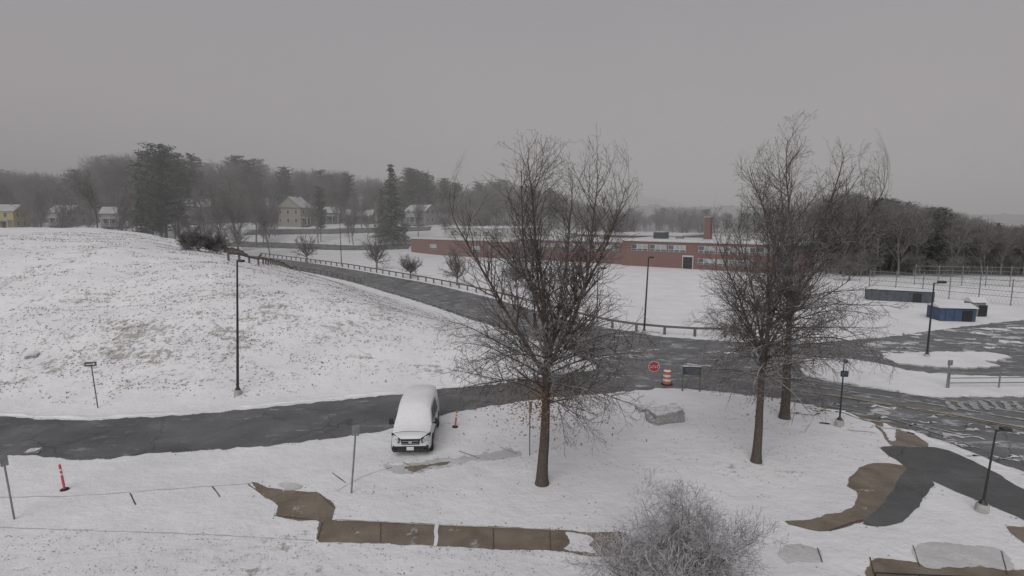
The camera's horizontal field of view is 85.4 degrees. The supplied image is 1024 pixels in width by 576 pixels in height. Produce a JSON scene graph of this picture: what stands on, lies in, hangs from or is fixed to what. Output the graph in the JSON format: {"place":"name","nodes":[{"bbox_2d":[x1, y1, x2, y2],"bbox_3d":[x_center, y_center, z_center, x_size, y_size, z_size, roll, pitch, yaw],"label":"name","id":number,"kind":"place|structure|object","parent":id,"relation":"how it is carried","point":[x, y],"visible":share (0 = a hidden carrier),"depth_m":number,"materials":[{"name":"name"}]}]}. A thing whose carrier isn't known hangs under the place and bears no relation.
{"place":"outdoors","nodes":[
{"label":"outdoors","id":0,"kind":"place"},
{"bbox_2d":[226,241,410,249],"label":"street","id":1,"kind":"structure","parent":0,"point":[322,246],"depth_m":163.55,"materials":[{"name":"asphalt"}]},
{"bbox_2d":[0,370,658,459],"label":"access road","id":2,"kind":"structure","parent":0,"point":[115,438],"depth_m":28.20,"materials":[{"name":"asphalt"}]},
{"bbox_2d":[245,226,431,234],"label":"street","id":3,"kind":"structure","parent":0,"point":[307,231],"depth_m":182.87,"materials":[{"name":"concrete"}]},
{"bbox_2d":[251,256,619,350],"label":"curving road","id":4,"kind":"structure","parent":0,"point":[439,294],"depth_m":76.69,"materials":[{"name":"asphalt"}]},
{"bbox_2d":[252,482,628,556],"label":"sidewalk","id":5,"kind":"structure","parent":0,"point":[304,504],"depth_m":18.88,"materials":[{"name":"concrete"}]},
{"bbox_2d":[334,519,554,530],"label":"sidewalk kerb","id":6,"kind":"structure","parent":5,"relation":"on","point":[441,524],"depth_m":19.34,"materials":[{"name":"concrete"}]},
{"bbox_2d":[564,532,595,552],"bbox_3d":[2.248,8.379,18.299,1.037,0.001,1.089,1,8,9],"label":"snow patch","id":7,"kind":"object","parent":5,"relation":"on","point":[573,539],"visible":0.87,"depth_m":18.28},
{"bbox_2d":[383,447,521,473],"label":"sidewalk","id":8,"kind":"structure","parent":0,"point":[500,454],"depth_m":24.43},
{"bbox_2d":[404,461,449,471],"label":"sidewalk","id":9,"kind":"structure","parent":8,"relation":"on","point":[416,468],"depth_m":23.83,"materials":[{"name":"concrete"}]},
{"bbox_2d":[0,205,1023,575],"bbox_3d":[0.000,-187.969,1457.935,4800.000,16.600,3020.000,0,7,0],"label":"ground","id":10,"kind":"structure","parent":0,"point":[816,469],"depth_m":27.48,"materials":[{"name":"snow"}]},
{"bbox_2d":[0,454,14,519],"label":"traffic sign","id":11,"kind":"object","parent":10,"relation":"on","point":[4,462],"visible":0.97,"depth_m":19.43,"materials":[{"name":"metal"}]},
{"bbox_2d":[0,211,30,227],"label":"walls","id":12,"kind":"structure","parent":10,"relation":"on","point":[11,215],"depth_m":183.38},
{"bbox_2d":[0,204,29,211],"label":"roof","id":13,"kind":"structure","parent":12,"relation":"on","point":[6,207],"depth_m":184.58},
{"bbox_2d":[20,179,56,226],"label":"bare tree","id":14,"kind":"object","parent":10,"relation":"on","point":[39,203],"visible":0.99,"depth_m":168.59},
{"bbox_2d":[42,185,85,227],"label":"bare tree","id":15,"kind":"object","parent":10,"relation":"on","point":[71,222],"visible":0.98,"depth_m":149.76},
{"bbox_2d":[47,212,88,226],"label":"walls","id":16,"kind":"structure","parent":10,"relation":"on","point":[79,221],"depth_m":190.32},
{"bbox_2d":[58,169,84,205],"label":"pine tree","id":17,"kind":"object","parent":10,"relation":"on","point":[69,176],"visible":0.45,"depth_m":205.50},
{"bbox_2d":[70,170,101,225],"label":"bare tree","id":18,"kind":"object","parent":10,"relation":"on","point":[88,188],"visible":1,"depth_m":117.61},
{"bbox_2d":[84,362,98,407],"bbox_3d":[-23.074,5.419,30.666,0.620,2.750,0.091,-4,8,-5],"label":"one way sign","id":19,"kind":"object","parent":10,"relation":"on","point":[87,364],"visible":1,"depth_m":30.52,"materials":[{"name":"grey metal"}]},
{"bbox_2d":[100,214,138,228],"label":"walls","id":20,"kind":"structure","parent":10,"relation":"on","point":[108,216],"depth_m":186.33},
{"bbox_2d":[99,207,129,213],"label":"roof","id":21,"kind":"structure","parent":20,"relation":"on","point":[106,210],"depth_m":187.08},
{"bbox_2d":[109,176,137,230],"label":"bare tree","id":22,"kind":"object","parent":10,"relation":"on","point":[123,213],"visible":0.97,"depth_m":148.44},
{"bbox_2d":[0,483,250,496],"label":"sidewalk edge","id":23,"kind":"object","parent":10,"relation":"on","point":[124,492],"visible":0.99,"depth_m":21.61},
{"bbox_2d":[120,152,159,234],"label":"pine tree","id":24,"kind":"object","parent":10,"relation":"on","point":[138,164],"visible":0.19,"depth_m":166.60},
{"bbox_2d":[128,187,154,233],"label":"spruce tree","id":25,"kind":"object","parent":10,"relation":"on","point":[141,220],"visible":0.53,"depth_m":148.37,"materials":[{"name":"plant"}]},
{"bbox_2d":[0,527,312,540],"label":"sidewalk edge","id":26,"kind":"object","parent":10,"relation":"on","point":[164,532],"visible":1,"depth_m":18.88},
{"bbox_2d":[134,178,184,236],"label":"pine tree","id":27,"kind":"object","parent":10,"relation":"on","point":[157,204],"visible":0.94,"depth_m":158.05,"materials":[{"name":"plant"}]},
{"bbox_2d":[127,142,197,237],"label":"pine tree","id":28,"kind":"object","parent":10,"relation":"on","point":[159,160],"visible":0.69,"depth_m":160.97,"materials":[{"name":"plant"}]},
{"bbox_2d":[154,159,196,237],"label":"pine tree","id":29,"kind":"object","parent":10,"relation":"on","point":[183,181],"visible":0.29,"depth_m":172.22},
{"bbox_2d":[174,229,195,247],"bbox_3d":[-37.267,-5.449,63.928,2.921,2.612,2.352,5,9,36],"label":"bush","id":30,"kind":"object","parent":10,"relation":"on","point":[181,239],"visible":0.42,"depth_m":63.46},
{"bbox_2d":[176,225,211,251],"bbox_3d":[-35.041,-5.611,61.883,3.388,3.283,4.600,0,7,0],"label":"bush","id":31,"kind":"object","parent":10,"relation":"on","point":[197,241],"visible":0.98,"depth_m":61.39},
{"bbox_2d":[181,153,210,201],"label":"pine tree","id":32,"kind":"object","parent":10,"relation":"on","point":[196,166],"visible":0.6,"depth_m":195.95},
{"bbox_2d":[180,186,216,235],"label":"bare tree","id":33,"kind":"object","parent":10,"relation":"on","point":[196,211],"visible":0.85,"depth_m":157.23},
{"bbox_2d":[200,228,231,253],"bbox_3d":[-33.614,-5.208,62.904,4.386,3.154,3.230,5,9,34],"label":"bush","id":34,"kind":"object","parent":10,"relation":"on","point":[218,242],"visible":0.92,"depth_m":62.48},
{"bbox_2d":[196,175,236,237],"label":"bare tree","id":35,"kind":"object","parent":10,"relation":"on","point":[224,203],"visible":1,"depth_m":137.39,"materials":[{"name":"plant"}]},
{"bbox_2d":[220,186,250,247],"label":"bare tree","id":36,"kind":"object","parent":10,"relation":"on","point":[232,219],"visible":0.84,"depth_m":147.50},
{"bbox_2d":[234,259,244,395],"bbox_3d":[-15.828,2.373,32.194,0.630,8.089,0.440,3,7,0],"label":"street lamp","id":37,"kind":"object","parent":10,"relation":"on","point":[237,391],"visible":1,"depth_m":32.22,"materials":[{"name":"metal"}]},
{"bbox_2d":[228,222,252,247],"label":"young tree","id":38,"kind":"object","parent":10,"relation":"on","point":[238,241],"visible":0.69,"depth_m":157.10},
{"bbox_2d":[0,190,504,243],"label":"neighbourhood trees","id":39,"kind":"object","parent":10,"relation":"on","point":[106,201],"visible":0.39,"depth_m":182.02,"materials":[{"name":"plant"}]},
{"bbox_2d":[240,172,270,244],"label":"bare tree","id":40,"kind":"object","parent":10,"relation":"on","point":[254,190],"visible":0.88,"depth_m":162.95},
{"bbox_2d":[0,376,521,418],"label":"snow ridge","id":41,"kind":"structure","parent":10,"relation":"on","point":[175,412],"depth_m":30.69,"materials":[{"name":"snow"}]},
{"bbox_2d":[249,194,279,253],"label":"bare tree","id":42,"kind":"object","parent":10,"relation":"on","point":[262,220],"visible":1,"depth_m":147.38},
{"bbox_2d":[274,173,293,200],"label":"pine tree","id":43,"kind":"object","parent":10,"relation":"on","point":[283,192],"visible":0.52,"depth_m":210.48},
{"bbox_2d":[278,482,302,489],"bbox_3d":[-8.878,7.884,22.118,1.087,0.001,0.581,4,8,26],"label":"snow patch","id":44,"kind":"object","parent":10,"relation":"on","point":[289,486],"visible":1,"depth_m":22.15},
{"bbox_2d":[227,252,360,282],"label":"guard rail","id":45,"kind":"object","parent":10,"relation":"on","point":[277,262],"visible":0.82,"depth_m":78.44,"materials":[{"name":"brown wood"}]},
{"bbox_2d":[277,207,312,226],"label":"walls","id":46,"kind":"structure","parent":10,"relation":"on","point":[284,216],"depth_m":189.03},
{"bbox_2d":[278,198,299,206],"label":"gables","id":47,"kind":"object","parent":46,"relation":"on","point":[288,202],"visible":0.62,"depth_m":188.39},
{"bbox_2d":[276,196,313,207],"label":"roof","id":48,"kind":"structure","parent":46,"relation":"on","point":[300,202],"depth_m":190.20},
{"bbox_2d":[290,232,319,262],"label":"young tree","id":49,"kind":"object","parent":10,"relation":"on","point":[309,247],"visible":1,"depth_m":126.64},
{"bbox_2d":[304,200,325,243],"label":"bare tree","id":50,"kind":"object","parent":10,"relation":"on","point":[313,217],"visible":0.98,"depth_m":167.23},
{"bbox_2d":[312,186,327,241],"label":"bare tree","id":51,"kind":"object","parent":10,"relation":"on","point":[319,195],"visible":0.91,"depth_m":167.91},
{"bbox_2d":[337,173,358,208],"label":"pine tree","id":52,"kind":"object","parent":10,"relation":"on","point":[346,190],"visible":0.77,"depth_m":205.93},
{"bbox_2d":[343,199,361,248],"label":"bare tree","id":53,"kind":"object","parent":10,"relation":"on","point":[352,227],"visible":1,"depth_m":158.13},
{"bbox_2d":[350,424,359,492],"bbox_3d":[-6.117,6.661,21.440,0.280,2.850,0.090,4,6,-18],"label":"traffic sign","id":54,"kind":"object","parent":10,"relation":"on","point":[355,430],"visible":0.99,"depth_m":21.35,"materials":[{"name":"metal"}]},
{"bbox_2d":[360,231,394,268],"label":"young tree","id":55,"kind":"object","parent":10,"relation":"on","point":[375,256],"visible":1,"depth_m":110.86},
{"bbox_2d":[371,188,389,237],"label":"spruce tree","id":56,"kind":"object","parent":10,"relation":"on","point":[379,221],"visible":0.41,"depth_m":172.75,"materials":[{"name":"plant"}]},
{"bbox_2d":[369,164,410,245],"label":"spruce tree","id":57,"kind":"object","parent":10,"relation":"on","point":[391,230],"visible":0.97,"depth_m":162.55,"materials":[{"name":"plant"}]},
{"bbox_2d":[397,254,423,277],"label":"young tree","id":58,"kind":"object","parent":10,"relation":"on","point":[409,267],"visible":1,"depth_m":95.88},
{"bbox_2d":[398,168,426,207],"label":"pine tree","id":59,"kind":"object","parent":10,"relation":"on","point":[412,195],"visible":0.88,"depth_m":201.11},
{"bbox_2d":[389,385,438,451],"bbox_3d":[-4.624,6.281,26.939,2.320,2.007,4.842,0,7,-3],"label":"parked van","id":60,"kind":"object","parent":10,"relation":"on","point":[416,422],"visible":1,"depth_m":25.68,"materials":[{"name":"white paint"}]},
{"bbox_2d":[412,197,427,236],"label":"bare tree","id":61,"kind":"object","parent":10,"relation":"on","point":[419,214],"visible":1,"depth_m":170.43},
{"bbox_2d":[405,211,436,225],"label":"walls","id":62,"kind":"structure","parent":10,"relation":"on","point":[429,215],"depth_m":195.62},
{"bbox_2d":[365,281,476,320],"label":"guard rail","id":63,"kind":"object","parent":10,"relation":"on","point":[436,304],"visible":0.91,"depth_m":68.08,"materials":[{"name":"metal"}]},
{"bbox_2d":[416,172,437,204],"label":"pine tree","id":64,"kind":"object","parent":10,"relation":"on","point":[426,197],"visible":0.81,"depth_m":206.02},
{"bbox_2d":[0,151,857,238],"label":"distant treeline","id":65,"kind":"object","parent":10,"relation":"on","point":[105,177],"visible":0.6,"depth_m":209.04,"materials":[{"name":"plant"}]},
{"bbox_2d":[439,244,469,285],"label":"young tree","id":66,"kind":"object","parent":10,"relation":"on","point":[451,264],"visible":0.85,"depth_m":84.93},
{"bbox_2d":[224,247,724,336],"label":"guard rail","id":67,"kind":"object","parent":10,"relation":"on","point":[234,250],"visible":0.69,"depth_m":78.77,"materials":[{"name":"brown wood"}]},
{"bbox_2d":[498,257,534,285],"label":"young tree","id":68,"kind":"object","parent":10,"relation":"on","point":[508,276],"visible":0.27,"depth_m":82.81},
{"bbox_2d":[431,124,666,486],"bbox_3d":[1.363,1.137,21.237,9.133,13.874,9.358,0,7,0],"label":"oak tree","id":69,"kind":"object","parent":10,"relation":"on","point":[542,300],"visible":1,"depth_m":20.55,"materials":[{"name":"brown plant"}]},
{"bbox_2d":[410,217,811,272],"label":"brick school","id":70,"kind":"object","parent":10,"relation":"on","point":[674,250],"visible":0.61,"depth_m":119.58,"materials":[{"name":"red brick"}]},
{"bbox_2d":[683,257,692,268],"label":"door","id":71,"kind":"structure","parent":70,"relation":"in","point":[687,261],"depth_m":112.11,"materials":[{"name":"grey metal"}]},
{"bbox_2d":[642,256,653,333],"bbox_3d":[12.267,0.723,50.225,0.680,7.170,0.440,2,7,0],"label":"street lamp","id":72,"kind":"object","parent":10,"relation":"on","point":[643,330],"visible":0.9,"depth_m":50.19,"materials":[{"name":"metal"}]},
{"bbox_2d":[648,361,659,387],"bbox_3d":[8.828,5.438,34.619,0.720,1.850,0.105,0,7,3],"label":"stop sign","id":73,"kind":"object","parent":10,"relation":"on","point":[653,365],"visible":0.93,"depth_m":34.51,"materials":[{"name":"metal"}]},
{"bbox_2d":[645,403,684,425],"bbox_3d":[8.087,6.723,29.246,2.087,0.913,1.202,-8,12,-16],"label":"boulder","id":74,"kind":"object","parent":10,"relation":"on","point":[669,413],"visible":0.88,"depth_m":28.82,"materials":[{"name":"stone"}]},
{"bbox_2d":[558,466,797,575],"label":"crabapple tree","id":75,"kind":"object","parent":10,"relation":"on","point":[699,557],"visible":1,"depth_m":13.79,"materials":[{"name":"grey plant"}]},
{"bbox_2d":[681,366,701,391],"bbox_3d":[10.989,5.571,33.970,1.120,1.655,0.134,1,7,6],"label":"notice board","id":76,"kind":"object","parent":10,"relation":"on","point":[687,369],"visible":0.94,"depth_m":33.87,"materials":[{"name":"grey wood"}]},
{"bbox_2d":[681,170,851,463],"bbox_3d":[10.825,1.454,23.683,6.249,12.639,6.251,0,7,0],"label":"oak tree","id":77,"kind":"object","parent":10,"relation":"on","point":[763,345],"visible":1,"depth_m":23.34,"materials":[{"name":"brown plant"}]},
{"bbox_2d":[683,111,913,419],"bbox_3d":[15.037,-0.769,28.628,9.705,15.754,9.968,-4,9,-30],"label":"oak tree","id":78,"kind":"object","parent":10,"relation":"on","point":[784,408],"visible":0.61,"depth_m":27.26,"materials":[{"name":"brown plant"}]},
{"bbox_2d":[834,359,848,426],"bbox_3d":[16.842,5.386,28.355,0.440,3.576,0.440,0,7,0],"label":"street lamp","id":79,"kind":"object","parent":10,"relation":"on","point":[839,421],"visible":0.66,"depth_m":28.36,"materials":[{"name":"metal"}]},
{"bbox_2d":[834,250,867,280],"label":"young tree","id":80,"kind":"object","parent":10,"relation":"on","point":[852,270],"visible":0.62,"depth_m":90.95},
{"bbox_2d":[692,390,1022,474],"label":"snow ridge","id":81,"kind":"structure","parent":10,"relation":"on","point":[961,449],"depth_m":27.46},
{"bbox_2d":[865,198,889,273],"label":"pine tree","id":82,"kind":"object","parent":10,"relation":"on","point":[885,235],"visible":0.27,"depth_m":98.85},
{"bbox_2d":[864,286,935,302],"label":"storage trailer","id":83,"kind":"object","parent":10,"relation":"on","point":[915,295],"visible":0.83,"depth_m":69.47,"materials":[{"name":"grey metal"}]},
{"bbox_2d":[806,192,1023,276],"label":"woodland","id":84,"kind":"object","parent":10,"relation":"on","point":[940,236],"visible":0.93,"depth_m":98.44,"materials":[{"name":"plant"}]},
{"bbox_2d":[874,572,957,575],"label":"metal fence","id":85,"kind":"object","parent":10,"relation":"on","point":[911,574],"visible":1,"depth_m":16.45,"materials":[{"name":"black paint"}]},
{"bbox_2d":[869,269,1023,305],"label":"chain link fence","id":86,"kind":"object","parent":10,"relation":"on","point":[980,278],"visible":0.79,"depth_m":71.00,"materials":[{"name":"metal"}]},
{"bbox_2d":[926,302,978,321],"bbox_3d":[45.539,2.390,57.574,3.600,1.750,2.700,1,8,9],"label":"blue storage container","id":87,"kind":"object","parent":10,"relation":"on","point":[960,312],"visible":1,"depth_m":56.55,"materials":[{"name":"metal"}]},
{"bbox_2d":[962,311,972,321],"bbox_3d":[46.169,2.870,56.276,0.900,1.080,0.050,1,8,9],"label":"door","id":88,"kind":"structure","parent":87,"relation":"in","point":[967,316],"depth_m":56.26,"materials":[{"name":"black metal"}]},
{"bbox_2d":[914,264,1023,286],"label":"chain link fence","id":89,"kind":"object","parent":10,"relation":"on","point":[986,275],"visible":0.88,"depth_m":84.54,"materials":[{"name":"metal"}]},
{"bbox_2d":[963,297,988,316],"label":"shed","id":90,"kind":"structure","parent":10,"relation":"on","point":[980,303],"depth_m":59.13,"materials":[{"name":"white plastic"}]},
{"bbox_2d":[978,305,987,316],"bbox_3d":[50.113,2.437,59.106,0.900,1.200,0.050,1,7,6],"label":"door","id":91,"kind":"structure","parent":90,"relation":"in","point":[982,311],"depth_m":59.08,"materials":[{"name":"black metal"}]},
{"bbox_2d":[948,371,1023,387],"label":"metal fence","id":92,"kind":"object","parent":10,"relation":"on","point":[999,377],"visible":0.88,"depth_m":34.30,"materials":[{"name":"metal"}]},
{"bbox_2d":[974,427,1012,513],"bbox_3d":[17.363,6.616,20.048,0.726,3.309,0.440,3,7,0],"label":"street lamp","id":93,"kind":"object","parent":10,"relation":"on","point":[982,505],"visible":0.98,"depth_m":20.05,"materials":[{"name":"metal"}]},
{"bbox_2d":[0,0,1023,214],"label":"sky","id":94,"kind":"structure","parent":0,"point":[361,88],"materials":[{"name":"grey"}]},
{"bbox_2d":[64,195,1023,223],"bbox_3d":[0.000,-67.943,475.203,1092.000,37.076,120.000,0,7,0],"label":"wooded hill","id":95,"kind":"structure","parent":0,"point":[1002,218],"depth_m":464.53,"materials":[{"name":"plant"}]},
{"bbox_2d":[539,192,982,214],"bbox_3d":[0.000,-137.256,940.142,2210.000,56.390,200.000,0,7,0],"label":"wooded hill","id":96,"kind":"structure","parent":0,"point":[641,199],"depth_m":914.28,"materials":[{"name":"plant"}]},
{"bbox_2d":[548,316,1023,470],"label":"junction road","id":97,"kind":"structure","parent":0,"point":[681,351],"depth_m":36.90,"materials":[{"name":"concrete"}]},
{"bbox_2d":[661,369,672,385],"bbox_3d":[9.874,5.636,35.345,0.720,1.010,0.720,0,7,0],"label":"traffic barrel","id":98,"kind":"object","parent":97,"relation":"on","point":[666,380],"visible":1,"depth_m":35.13,"materials":[{"name":"plastic"}]},
{"bbox_2d":[748,382,1023,426],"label":"wheel track","id":99,"kind":"structure","parent":97,"relation":"on","point":[907,407],"depth_m":30.89,"materials":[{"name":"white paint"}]},
{"bbox_2d":[750,376,1023,419],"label":"wheel track","id":100,"kind":"structure","parent":97,"relation":"on","point":[915,401],"depth_m":32.06,"materials":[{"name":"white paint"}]},
{"bbox_2d":[765,373,1023,412],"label":"wheel track","id":101,"kind":"structure","parent":97,"relation":"on","point":[905,393],"depth_m":33.31,"materials":[{"name":"asphalt"}]},
{"bbox_2d":[812,404,978,447],"bbox_3d":[19.679,6.956,28.933,1.124,0.001,7.664,-6,9,-37],"label":"white road line","id":102,"kind":"object","parent":97,"relation":"on","point":[904,422],"visible":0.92,"depth_m":28.65,"materials":[{"name":"paint"}]},
{"bbox_2d":[793,389,1021,428],"bbox_3d":[22.718,6.789,30.182,13.505,0.001,0.529,6,10,39],"label":"yellow road line","id":103,"kind":"object","parent":97,"relation":"on","point":[917,409],"visible":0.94,"depth_m":30.55,"materials":[{"name":"paint"}]},
{"bbox_2d":[794,388,1023,427],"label":"yellow road line","id":104,"kind":"object","parent":97,"relation":"on","point":[923,409],"visible":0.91,"depth_m":30.70,"materials":[{"name":"paint"}]},
{"bbox_2d":[799,358,1023,397],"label":"snow verge","id":105,"kind":"structure","parent":97,"relation":"on","point":[922,383],"depth_m":35.81,"materials":[{"name":"snow"}]},
{"bbox_2d":[882,351,1011,369],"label":"parking island","id":106,"kind":"structure","parent":97,"relation":"on","point":[965,360],"depth_m":41.09,"materials":[{"name":"snow"}]},
{"bbox_2d":[924,281,946,356],"bbox_3d":[31.745,2.439,41.701,1.065,5.964,0.440,0,7,0],"label":"street lamp","id":107,"kind":"object","parent":106,"relation":"on","point":[926,354],"visible":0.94,"depth_m":41.67,"materials":[{"name":"metal"}]},
{"bbox_2d":[778,544,821,562],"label":"sidewalk","id":108,"kind":"structure","parent":0,"point":[803,553],"depth_m":17.71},
{"bbox_2d":[785,463,908,530],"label":"footpath","id":109,"kind":"structure","parent":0,"point":[872,497],"depth_m":21.37,"materials":[{"name":"concrete"}]},
{"bbox_2d":[790,400,927,446],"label":"footpath","id":110,"kind":"structure","parent":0,"point":[905,439],"depth_m":27.07,"materials":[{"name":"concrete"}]},
{"bbox_2d":[881,423,895,440],"bbox_3d":[18.743,7.163,27.638,0.649,0.001,2.612,5,9,34],"label":"snow patch","id":111,"kind":"object","parent":110,"relation":"on","point":[890,433],"visible":1,"depth_m":27.69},
{"bbox_2d":[863,469,934,525],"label":"asphalt path","id":112,"kind":"structure","parent":0,"point":[908,493],"depth_m":20.98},
{"bbox_2d":[865,558,1023,575],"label":"sidewalk","id":113,"kind":"structure","parent":0,"point":[892,566],"depth_m":16.86,"materials":[{"name":"concrete"}]},
{"bbox_2d":[912,542,1014,570],"bbox_3d":[14.197,8.473,17.579,3.168,0.001,1.500,0,7,0],"label":"snow patch","id":114,"kind":"object","parent":113,"relation":"on","point":[936,555],"visible":1,"depth_m":17.53,"materials":[{"name":"snow"}]},
{"bbox_2d":[881,446,1023,519],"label":"driveway","id":115,"kind":"structure","parent":0,"point":[956,472],"depth_m":23.00,"materials":[{"name":"asphalt"}]},
{"bbox_2d":[1006,526,1023,541],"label":"sidewalk","id":116,"kind":"structure","parent":0,"point":[1018,532],"depth_m":18.93,"materials":[{"name":"concrete"}]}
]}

